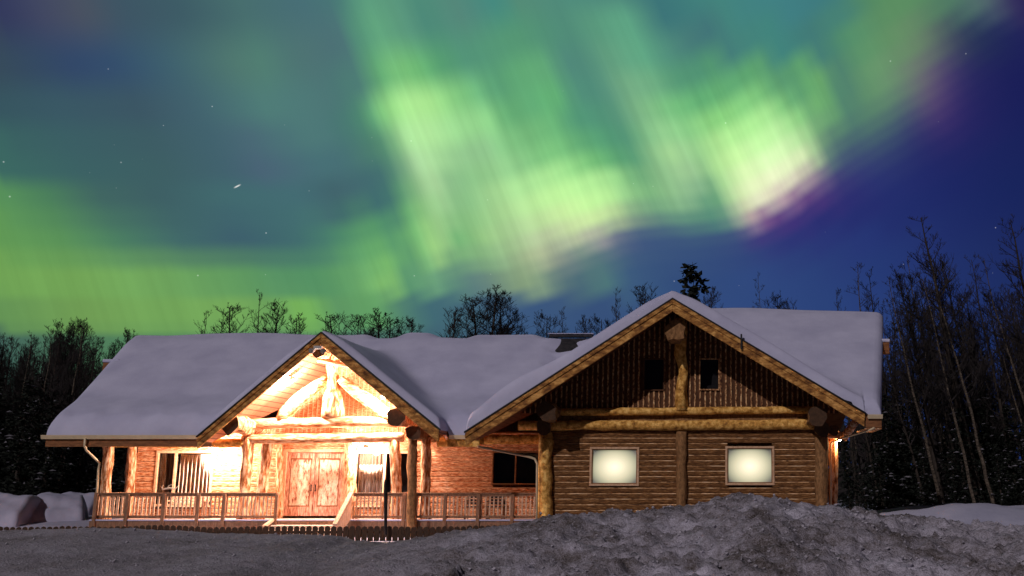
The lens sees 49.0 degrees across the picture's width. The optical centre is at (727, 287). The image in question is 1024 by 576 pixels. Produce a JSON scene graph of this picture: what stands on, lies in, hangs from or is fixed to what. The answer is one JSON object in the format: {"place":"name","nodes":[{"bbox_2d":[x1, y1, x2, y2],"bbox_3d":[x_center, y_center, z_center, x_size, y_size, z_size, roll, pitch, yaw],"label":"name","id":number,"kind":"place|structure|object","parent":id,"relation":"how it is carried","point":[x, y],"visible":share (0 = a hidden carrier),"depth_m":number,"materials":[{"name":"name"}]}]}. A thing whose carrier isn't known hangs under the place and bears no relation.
{"place":"outdoors","nodes":[
{"label":"outdoors","id":0,"kind":"place"},
{"bbox_2d":[0,0,1023,464],"label":"sky","id":1,"kind":"structure","parent":0,"point":[163,163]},
{"bbox_2d":[3,490,1023,542],"bbox_3d":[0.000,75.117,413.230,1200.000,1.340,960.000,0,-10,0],"label":"snowy ground","id":2,"kind":"structure","parent":0,"point":[983,512],"depth_m":31.26,"materials":[{"name":"snow"}]},
{"bbox_2d":[0,334,24,402],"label":"bare tree","id":3,"kind":"object","parent":2,"relation":"on","point":[9,355],"visible":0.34,"depth_m":68.05,"materials":[{"name":"black plant"}]},
{"bbox_2d":[1,361,33,456],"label":"bare tree","id":4,"kind":"object","parent":2,"relation":"on","point":[20,374],"visible":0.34,"depth_m":60.52,"materials":[{"name":"black plant"}]},
{"bbox_2d":[0,492,40,526],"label":"snow covered car","id":5,"kind":"object","parent":2,"relation":"on","point":[17,510],"visible":0.73,"depth_m":42.53,"materials":[{"name":"snow"}]},
{"bbox_2d":[1,331,42,487],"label":"birch tree","id":6,"kind":"object","parent":2,"relation":"on","point":[19,392],"visible":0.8,"depth_m":54.85,"materials":[{"name":"black plant"}]},
{"bbox_2d":[1,337,45,440],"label":"bare tree","id":7,"kind":"object","parent":2,"relation":"on","point":[28,341],"visible":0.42,"depth_m":62.26,"materials":[{"name":"black plant"}]},
{"bbox_2d":[0,335,46,431],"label":"bare tree","id":8,"kind":"object","parent":2,"relation":"on","point":[31,379],"visible":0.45,"depth_m":59.47,"materials":[{"name":"black plant"}]},
{"bbox_2d":[0,377,54,495],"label":"young spruce","id":9,"kind":"object","parent":2,"relation":"on","point":[20,451],"visible":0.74,"depth_m":51.55,"materials":[{"name":"green plant"}]},
{"bbox_2d":[0,371,77,494],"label":"young spruce","id":10,"kind":"object","parent":2,"relation":"on","point":[30,437],"visible":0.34,"depth_m":53.02,"materials":[{"name":"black plant"}]},
{"bbox_2d":[5,332,72,454],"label":"bare tree","id":11,"kind":"object","parent":2,"relation":"on","point":[49,369],"visible":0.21,"depth_m":60.07,"materials":[{"name":"black plant"}]},
{"bbox_2d":[4,398,76,494],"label":"young spruce","id":12,"kind":"object","parent":2,"relation":"on","point":[45,468],"visible":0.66,"depth_m":51.56,"materials":[{"name":"green plant"}]},
{"bbox_2d":[19,325,64,489],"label":"birch tree","id":13,"kind":"object","parent":2,"relation":"on","point":[44,395],"visible":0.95,"depth_m":52.91,"materials":[{"name":"black plant"}]},
{"bbox_2d":[0,329,87,450],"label":"bare tree","id":14,"kind":"object","parent":2,"relation":"on","point":[34,382],"visible":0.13,"depth_m":60.73,"materials":[{"name":"black plant"}]},
{"bbox_2d":[17,318,87,494],"bbox_3d":[-34.804,6.536,56.197,3.460,9.976,3.144,-7,-12,33],"label":"bare tree","id":15,"kind":"object","parent":2,"relation":"on","point":[62,368],"visible":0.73,"depth_m":56.50,"materials":[{"name":"black plant"}]},
{"bbox_2d":[21,317,97,432],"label":"bare tree","id":16,"kind":"object","parent":2,"relation":"on","point":[79,325],"visible":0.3,"depth_m":61.26,"materials":[{"name":"black plant"}]},
{"bbox_2d":[32,492,87,521],"bbox_3d":[-28.099,9.407,45.556,2.400,1.721,5.040,5,-11,-28],"label":"snow covered car","id":17,"kind":"object","parent":2,"relation":"on","point":[54,507],"visible":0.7,"depth_m":44.27,"materials":[{"name":"snow"}]},
{"bbox_2d":[36,318,91,491],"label":"birch tree","id":18,"kind":"object","parent":2,"relation":"on","point":[62,451],"visible":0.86,"depth_m":54.93,"materials":[{"name":"black plant"}]},
{"bbox_2d":[30,337,104,491],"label":"bare tree","id":19,"kind":"object","parent":2,"relation":"on","point":[82,448],"visible":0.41,"depth_m":60.13,"materials":[{"name":"black plant"}]},
{"bbox_2d":[59,323,93,492],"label":"bare tree","id":20,"kind":"object","parent":2,"relation":"on","point":[76,381],"visible":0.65,"depth_m":56.93,"materials":[{"name":"black plant"}]},
{"bbox_2d":[62,492,122,514],"bbox_3d":[-30.242,10.383,50.968,2.400,1.703,5.040,2,-10,-10],"label":"snow covered car","id":21,"kind":"object","parent":2,"relation":"on","point":[89,499],"visible":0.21,"depth_m":50.19,"materials":[{"name":"snow"}]},
{"bbox_2d":[67,447,123,492],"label":"young spruce","id":22,"kind":"object","parent":2,"relation":"on","point":[95,463],"visible":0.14,"depth_m":54.96,"materials":[{"name":"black plant"}]},
{"bbox_2d":[74,447,118,492],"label":"young spruce","id":23,"kind":"object","parent":2,"relation":"on","point":[89,486],"visible":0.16,"depth_m":54.77,"materials":[{"name":"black plant"}]},
{"bbox_2d":[80,447,137,513],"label":"young spruce","id":24,"kind":"object","parent":2,"relation":"on","point":[120,468],"visible":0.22,"depth_m":52.28,"materials":[{"name":"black plant"}]},
{"bbox_2d":[198,302,253,333],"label":"bare tree","id":25,"kind":"object","parent":2,"relation":"on","point":[229,319],"visible":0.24,"depth_m":66.43,"materials":[{"name":"black plant"}]},
{"bbox_2d":[0,525,506,540],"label":"picket fence","id":26,"kind":"object","parent":2,"relation":"on","point":[357,534],"visible":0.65,"depth_m":36.15,"materials":[{"name":"brown wood"}]},
{"bbox_2d":[250,299,288,333],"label":"bare tree","id":27,"kind":"object","parent":2,"relation":"on","point":[275,323],"visible":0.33,"depth_m":63.32,"materials":[{"name":"black plant"}]},
{"bbox_2d":[285,312,311,333],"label":"bare tree","id":28,"kind":"object","parent":2,"relation":"on","point":[296,328],"visible":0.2,"depth_m":66.62,"materials":[{"name":"black plant"}]},
{"bbox_2d":[315,312,352,334],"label":"bare tree","id":29,"kind":"object","parent":2,"relation":"on","point":[327,323],"visible":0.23,"depth_m":65.44,"materials":[{"name":"black plant"}]},
{"bbox_2d":[335,314,380,335],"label":"bare tree","id":30,"kind":"object","parent":2,"relation":"on","point":[356,325],"visible":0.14,"depth_m":67.40,"materials":[{"name":"black plant"}]},
{"bbox_2d":[349,308,404,337],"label":"bare tree","id":31,"kind":"object","parent":2,"relation":"on","point":[377,325],"visible":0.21,"depth_m":64.56,"materials":[{"name":"black plant"}]},
{"bbox_2d":[384,480,387,534],"bbox_3d":[-11.326,7.260,36.085,0.199,1.787,0.121,0,-10,0],"label":"marker post","id":32,"kind":"object","parent":2,"relation":"on","point":[385,504],"visible":1,"depth_m":36.05,"materials":[{"name":"black metal"}]},
{"bbox_2d":[365,316,409,337],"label":"bare tree","id":33,"kind":"object","parent":2,"relation":"on","point":[395,322],"visible":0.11,"depth_m":67.02,"materials":[{"name":"black plant"}]},
{"bbox_2d":[391,317,422,336],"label":"bare tree","id":34,"kind":"object","parent":2,"relation":"on","point":[408,326],"visible":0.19,"depth_m":66.63,"materials":[{"name":"black plant"}]},
{"bbox_2d":[443,306,472,337],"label":"bare tree","id":35,"kind":"object","parent":2,"relation":"on","point":[455,316],"visible":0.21,"depth_m":63.68,"materials":[{"name":"black plant"}]},
{"bbox_2d":[41,291,889,536],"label":"log lodge","id":36,"kind":"structure","parent":2,"relation":"on","point":[672,398],"depth_m":38.58,"materials":[{"name":"wood"}]},
{"bbox_2d":[152,451,214,506],"bbox_3d":[-20.251,7.135,40.788,2.151,2.048,0.585,0,-10,0],"label":"window","id":37,"kind":"structure","parent":36,"relation":"in","point":[191,471],"depth_m":40.68,"materials":[{"name":"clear glass"}]},
{"bbox_2d":[165,496,211,518],"bbox_3d":[-19.739,7.966,39.845,1.500,0.930,0.530,0,-10,0],"label":"porch bench","id":38,"kind":"object","parent":36,"relation":"on","point":[204,506],"visible":0.24,"depth_m":40.04,"materials":[{"name":"brown wood"}]},
{"bbox_2d":[283,453,315,515],"bbox_3d":[-15.928,7.302,40.545,1.044,2.320,0.125,0,-10,0],"label":"door","id":39,"kind":"structure","parent":36,"relation":"in","point":[300,475],"depth_m":40.56,"materials":[{"name":"brown wood"}]},
{"bbox_2d":[312,453,343,515],"bbox_3d":[-14.863,7.302,40.545,1.044,2.320,0.125,0,-10,0],"label":"door","id":40,"kind":"structure","parent":36,"relation":"in","point":[329,466],"depth_m":40.57,"materials":[{"name":"brown wood"}]},
{"bbox_2d":[351,496,387,518],"bbox_3d":[-13.009,7.923,39.603,1.150,0.930,0.639,0,-10,0],"label":"wheel bench","id":41,"kind":"object","parent":36,"relation":"on","point":[358,502],"visible":0.48,"depth_m":39.79,"materials":[{"name":"brown wood"}]},
{"bbox_2d":[356,451,407,506],"bbox_3d":[-12.786,7.142,40.787,2.267,2.033,0.585,0,-10,0],"label":"window","id":42,"kind":"structure","parent":36,"relation":"in","point":[373,467],"depth_m":40.76,"materials":[{"name":"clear glass"}]},
{"bbox_2d":[486,496,505,518],"bbox_3d":[-8.390,7.896,39.451,0.620,0.930,0.530,0,-10,0],"label":"porch chair","id":43,"kind":"object","parent":36,"relation":"on","point":[487,509],"visible":0.45,"depth_m":39.60,"materials":[{"name":"wood"}]},
{"bbox_2d":[491,451,538,484],"bbox_3d":[-7.902,6.756,40.856,1.776,1.227,0.585,0,-10,0],"label":"window","id":44,"kind":"structure","parent":36,"relation":"in","point":[507,469],"depth_m":41.07,"materials":[{"name":"black glass"}]},
{"bbox_2d":[589,447,638,485],"bbox_3d":[-3.941,6.221,37.975,1.725,1.341,0.125,0,-10,0],"label":"window","id":45,"kind":"structure","parent":36,"relation":"in","point":[609,466],"depth_m":38.01,"materials":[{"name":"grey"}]},
{"bbox_2d":[643,358,664,390],"bbox_3d":[-2.604,3.103,38.766,0.780,1.157,0.585,0,-10,0],"label":"window","id":46,"kind":"structure","parent":36,"relation":"in","point":[653,368],"depth_m":38.98,"materials":[{"name":"black glass"}]},
{"bbox_2d":[699,358,719,390],"bbox_3d":[-0.641,3.096,38.767,0.756,1.143,0.585,0,-10,0],"label":"window","id":47,"kind":"structure","parent":36,"relation":"in","point":[709,368],"depth_m":38.98,"materials":[{"name":"black glass"}]},
{"bbox_2d":[725,446,774,484],"bbox_3d":[0.781,6.194,37.980,1.713,1.341,0.125,0,-10,0],"label":"window","id":48,"kind":"structure","parent":36,"relation":"in","point":[744,465],"depth_m":38.02,"materials":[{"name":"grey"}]},
{"bbox_2d":[436,293,512,337],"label":"bare tree","id":49,"kind":"object","parent":2,"relation":"on","point":[468,330],"visible":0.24,"depth_m":60.95,"materials":[{"name":"black plant"}]},
{"bbox_2d":[458,284,531,337],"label":"bare tree","id":50,"kind":"object","parent":2,"relation":"on","point":[493,327],"visible":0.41,"depth_m":60.55,"materials":[{"name":"black plant"}]},
{"bbox_2d":[472,295,544,335],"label":"bare tree","id":51,"kind":"object","parent":2,"relation":"on","point":[515,316],"visible":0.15,"depth_m":62.49,"materials":[{"name":"black plant"}]},
{"bbox_2d":[0,492,1023,575],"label":"snow bank","id":52,"kind":"structure","parent":2,"relation":"on","point":[259,554],"depth_m":13.98,"materials":[{"name":"snow"}]},
{"bbox_2d":[1,493,1023,575],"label":"snow clods","id":53,"kind":"object","parent":52,"relation":"on","point":[861,548],"visible":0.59,"depth_m":14.06,"materials":[{"name":"snow"}]},
{"bbox_2d":[0,300,1023,503],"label":"wood","id":54,"kind":"object","parent":2,"relation":"on","point":[862,461],"visible":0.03,"depth_m":82.89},
{"bbox_2d":[534,309,567,337],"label":"bare tree","id":55,"kind":"object","parent":2,"relation":"on","point":[546,333],"visible":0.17,"depth_m":64.13,"materials":[{"name":"black plant"}]},
{"bbox_2d":[574,315,599,335],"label":"bare tree","id":56,"kind":"object","parent":2,"relation":"on","point":[583,324],"visible":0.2,"depth_m":62.54,"materials":[{"name":"black plant"}]},
{"bbox_2d":[626,282,657,312],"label":"bare tree","id":57,"kind":"object","parent":2,"relation":"on","point":[641,297],"visible":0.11,"depth_m":63.87,"materials":[{"name":"black plant"}]},
{"bbox_2d":[677,262,710,303],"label":"spruce tree","id":58,"kind":"object","parent":2,"relation":"on","point":[689,272],"visible":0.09,"depth_m":58.83,"materials":[{"name":"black plant"}]},
{"bbox_2d":[702,286,722,307],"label":"bare tree","id":59,"kind":"object","parent":2,"relation":"on","point":[713,299],"visible":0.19,"depth_m":64.82,"materials":[{"name":"black plant"}]},
{"bbox_2d":[836,287,858,505],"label":"bare tree","id":60,"kind":"object","parent":2,"relation":"on","point":[851,447],"visible":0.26,"depth_m":63.16,"materials":[{"name":"brown plant"}]},
{"bbox_2d":[837,439,868,509],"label":"young spruce","id":61,"kind":"object","parent":2,"relation":"on","point":[846,473],"visible":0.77,"depth_m":60.11,"materials":[{"name":"green plant"}]},
{"bbox_2d":[844,422,882,486],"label":"bare tree","id":62,"kind":"object","parent":2,"relation":"on","point":[867,460],"visible":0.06,"depth_m":71.76,"materials":[{"name":"brown plant"}]},
{"bbox_2d":[852,424,880,509],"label":"bare tree","id":63,"kind":"object","parent":2,"relation":"on","point":[867,445],"visible":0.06,"depth_m":57.73,"materials":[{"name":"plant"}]},
{"bbox_2d":[846,262,889,390],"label":"bare tree","id":64,"kind":"object","parent":2,"relation":"on","point":[857,282],"visible":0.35,"depth_m":60.85,"materials":[{"name":"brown wood"}]},
{"bbox_2d":[839,408,907,510],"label":"young spruce","id":65,"kind":"object","parent":2,"relation":"on","point":[869,475],"visible":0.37,"depth_m":58.01,"materials":[{"name":"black plant"}]},
{"bbox_2d":[845,367,902,478],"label":"bare tree","id":66,"kind":"object","parent":2,"relation":"on","point":[858,435],"visible":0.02,"depth_m":62.19,"materials":[{"name":"black plant"}]},
{"bbox_2d":[859,267,904,469],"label":"bare tree","id":67,"kind":"object","parent":2,"relation":"on","point":[883,369],"visible":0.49,"depth_m":60.91,"materials":[{"name":"black plant"}]},
{"bbox_2d":[859,431,910,509],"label":"young spruce","id":68,"kind":"object","parent":2,"relation":"on","point":[879,485],"visible":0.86,"depth_m":55.74,"materials":[{"name":"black plant"}]},
{"bbox_2d":[863,394,933,510],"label":"young spruce","id":69,"kind":"object","parent":2,"relation":"on","point":[886,443],"visible":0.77,"depth_m":57.05,"materials":[{"name":"green plant"}]},
{"bbox_2d":[882,355,924,502],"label":"bare tree","id":70,"kind":"object","parent":2,"relation":"on","point":[908,441],"visible":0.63,"depth_m":57.77,"materials":[{"name":"brown plant"}]},
{"bbox_2d":[888,285,931,505],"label":"bare tree","id":71,"kind":"object","parent":2,"relation":"on","point":[919,395],"visible":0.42,"depth_m":63.82,"materials":[{"name":"brown plant"}]},
{"bbox_2d":[882,277,941,504],"bbox_3d":[9.304,5.253,55.070,2.701,12.179,2.428,-12,-10,-2],"label":"birch tree","id":72,"kind":"object","parent":2,"relation":"on","point":[926,444],"visible":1,"depth_m":54.95,"materials":[{"name":"brown plant"}]},
{"bbox_2d":[884,299,939,504],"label":"bare tree","id":73,"kind":"object","parent":2,"relation":"on","point":[932,490],"visible":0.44,"depth_m":63.53,"materials":[{"name":"brown plant"}]},
{"bbox_2d":[887,297,939,493],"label":"bare tree","id":74,"kind":"object","parent":2,"relation":"on","point":[908,367],"visible":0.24,"depth_m":70.42,"materials":[{"name":"brown plant"}]},
{"bbox_2d":[888,264,952,491],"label":"bare tree","id":75,"kind":"object","parent":2,"relation":"on","point":[939,447],"visible":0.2,"depth_m":77.17,"materials":[{"name":"brown plant"}]},
{"bbox_2d":[894,252,950,465],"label":"bare tree","id":76,"kind":"object","parent":2,"relation":"on","point":[941,430],"visible":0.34,"depth_m":72.35,"materials":[{"name":"brown wood"}]},
{"bbox_2d":[888,308,960,497],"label":"bare tree","id":77,"kind":"object","parent":2,"relation":"on","point":[947,438],"visible":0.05,"depth_m":74.76,"materials":[{"name":"brown plant"}]},
{"bbox_2d":[883,270,968,502],"bbox_3d":[10.388,5.328,57.590,5.484,12.948,4.546,10,-14,-44],"label":"bare tree","id":78,"kind":"object","parent":2,"relation":"on","point":[928,412],"visible":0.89,"depth_m":57.60,"materials":[{"name":"brown plant"}]},
{"bbox_2d":[889,392,962,506],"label":"young spruce","id":79,"kind":"object","parent":2,"relation":"on","point":[918,443],"visible":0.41,"depth_m":58.30,"materials":[{"name":"green plant"}]},
{"bbox_2d":[892,279,962,485],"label":"bare tree","id":80,"kind":"object","parent":2,"relation":"on","point":[938,430],"visible":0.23,"depth_m":65.71,"materials":[{"name":"brown plant"}]},
{"bbox_2d":[911,447,947,505],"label":"young spruce","id":81,"kind":"object","parent":2,"relation":"on","point":[926,496],"visible":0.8,"depth_m":55.61,"materials":[{"name":"green plant"}]},
{"bbox_2d":[917,323,961,494],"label":"bare tree","id":82,"kind":"object","parent":2,"relation":"on","point":[949,435],"visible":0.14,"depth_m":67.94,"materials":[{"name":"brown plant"}]},
{"bbox_2d":[899,215,984,501],"bbox_3d":[12.057,4.100,60.718,4.191,16.892,4.866,-10,-10,-2],"label":"bare tree","id":83,"kind":"object","parent":2,"relation":"on","point":[975,484],"visible":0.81,"depth_m":60.32,"materials":[{"name":"brown plant"}]},
{"bbox_2d":[914,277,975,502],"bbox_3d":[11.060,5.293,55.582,2.226,12.624,2.594,-12,-10,-2],"label":"birch tree","id":84,"kind":"object","parent":2,"relation":"on","point":[958,434],"visible":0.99,"depth_m":55.65,"materials":[{"name":"brown plant"}]},
{"bbox_2d":[926,251,981,444],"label":"bare tree","id":85,"kind":"object","parent":2,"relation":"on","point":[941,257],"visible":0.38,"depth_m":63.60,"materials":[{"name":"brown plant"}]},
{"bbox_2d":[910,254,1006,500],"bbox_3d":[13.258,5.296,61.992,4.934,14.530,6.309,4,-11,-23],"label":"bare tree","id":86,"kind":"object","parent":2,"relation":"on","point":[972,330],"visible":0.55,"depth_m":62.07,"materials":[{"name":"brown plant"}]},
{"bbox_2d":[922,254,995,503],"bbox_3d":[12.697,4.690,56.757,2.901,13.980,3.160,-12,-10,-2],"label":"bare tree","id":87,"kind":"object","parent":2,"relation":"on","point":[976,434],"visible":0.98,"depth_m":56.89,"materials":[{"name":"brown plant"}]},
{"bbox_2d":[941,449,978,503],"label":"young spruce","id":88,"kind":"object","parent":2,"relation":"on","point":[954,483],"visible":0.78,"depth_m":57.02,"materials":[{"name":"green plant"}]},
{"bbox_2d":[941,407,993,503],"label":"young spruce","id":89,"kind":"object","parent":2,"relation":"on","point":[966,493],"visible":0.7,"depth_m":58.29,"materials":[{"name":"green plant"}]},
{"bbox_2d":[933,252,1012,502],"bbox_3d":[14.452,5.175,63.014,4.000,15.277,3.542,-10,-10,-2],"label":"bare tree","id":90,"kind":"object","parent":2,"relation":"on","point":[989,377],"visible":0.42,"depth_m":63.28,"materials":[{"name":"brown plant"}]},
{"bbox_2d":[938,287,1023,438],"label":"bare tree","id":91,"kind":"object","parent":2,"relation":"on","point":[981,341],"visible":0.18,"depth_m":65.57,"materials":[{"name":"brown plant"}]},
{"bbox_2d":[949,363,1012,504],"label":"bare tree","id":92,"kind":"object","parent":2,"relation":"on","point":[998,426],"visible":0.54,"depth_m":61.66,"materials":[{"name":"brown plant"}]},
{"bbox_2d":[945,379,1021,502],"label":"young spruce","id":93,"kind":"object","parent":2,"relation":"on","point":[980,443],"visible":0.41,"depth_m":61.36,"materials":[{"name":"green plant"}]},
{"bbox_2d":[964,411,1009,504],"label":"young spruce","id":94,"kind":"object","parent":2,"relation":"on","point":[986,446],"visible":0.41,"depth_m":61.26,"materials":[{"name":"green plant"}]},
{"bbox_2d":[958,393,1022,504],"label":"young spruce","id":95,"kind":"object","parent":2,"relation":"on","point":[984,406],"visible":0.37,"depth_m":61.80,"materials":[{"name":"green plant"}]},
{"bbox_2d":[959,289,1023,466],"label":"bare tree","id":96,"kind":"object","parent":2,"relation":"on","point":[1006,381],"visible":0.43,"depth_m":63.83,"materials":[{"name":"brown plant"}]},
{"bbox_2d":[961,253,1023,504],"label":"bare tree","id":97,"kind":"object","parent":2,"relation":"on","point":[996,385],"visible":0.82,"depth_m":62.14,"materials":[{"name":"brown plant"}]},
{"bbox_2d":[970,291,1023,441],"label":"bare tree","id":98,"kind":"object","parent":2,"relation":"on","point":[1017,294],"visible":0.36,"depth_m":71.04,"materials":[{"name":"brown plant"}]},
{"bbox_2d":[979,444,1015,505],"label":"young spruce","id":99,"kind":"object","parent":2,"relation":"on","point":[1000,496],"visible":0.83,"depth_m":56.14,"materials":[{"name":"green plant"}]},
{"bbox_2d":[974,396,1023,505],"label":"young spruce","id":100,"kind":"object","parent":2,"relation":"on","point":[996,439],"visible":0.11,"depth_m":62.96,"materials":[{"name":"green plant"}]},
{"bbox_2d":[977,254,1023,403],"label":"tree","id":101,"kind":"object","parent":2,"relation":"on","point":[1012,364],"visible":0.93,"depth_m":58.43,"materials":[{"name":"brown plant"}]},
{"bbox_2d":[983,214,1023,364],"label":"bare tree","id":102,"kind":"object","parent":2,"relation":"on","point":[1019,272],"visible":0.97,"depth_m":58.99,"materials":[{"name":"brown plant"}]},
{"bbox_2d":[986,404,1023,505],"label":"young spruce","id":103,"kind":"object","parent":2,"relation":"on","point":[1011,459],"visible":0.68,"depth_m":60.77,"materials":[{"name":"green plant"}]},
{"bbox_2d":[986,322,1023,426],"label":"bare tree","id":104,"kind":"object","parent":2,"relation":"on","point":[1014,401],"visible":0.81,"depth_m":61.05,"materials":[{"name":"plant"}]},
{"bbox_2d":[1000,283,1023,419],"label":"bare tree","id":105,"kind":"object","parent":2,"relation":"on","point":[1009,301],"visible":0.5,"depth_m":67.89,"materials":[{"name":"brown plant"}]},
{"bbox_2d":[1004,338,1023,430],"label":"bare tree","id":106,"kind":"object","parent":2,"relation":"on","point":[1018,396],"visible":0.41,"depth_m":63.30,"materials":[{"name":"brown plant"}]},
{"bbox_2d":[1006,421,1023,503],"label":"young spruce","id":107,"kind":"object","parent":2,"relation":"on","point":[1021,449],"visible":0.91,"depth_m":57.32,"materials":[{"name":"green plant"}]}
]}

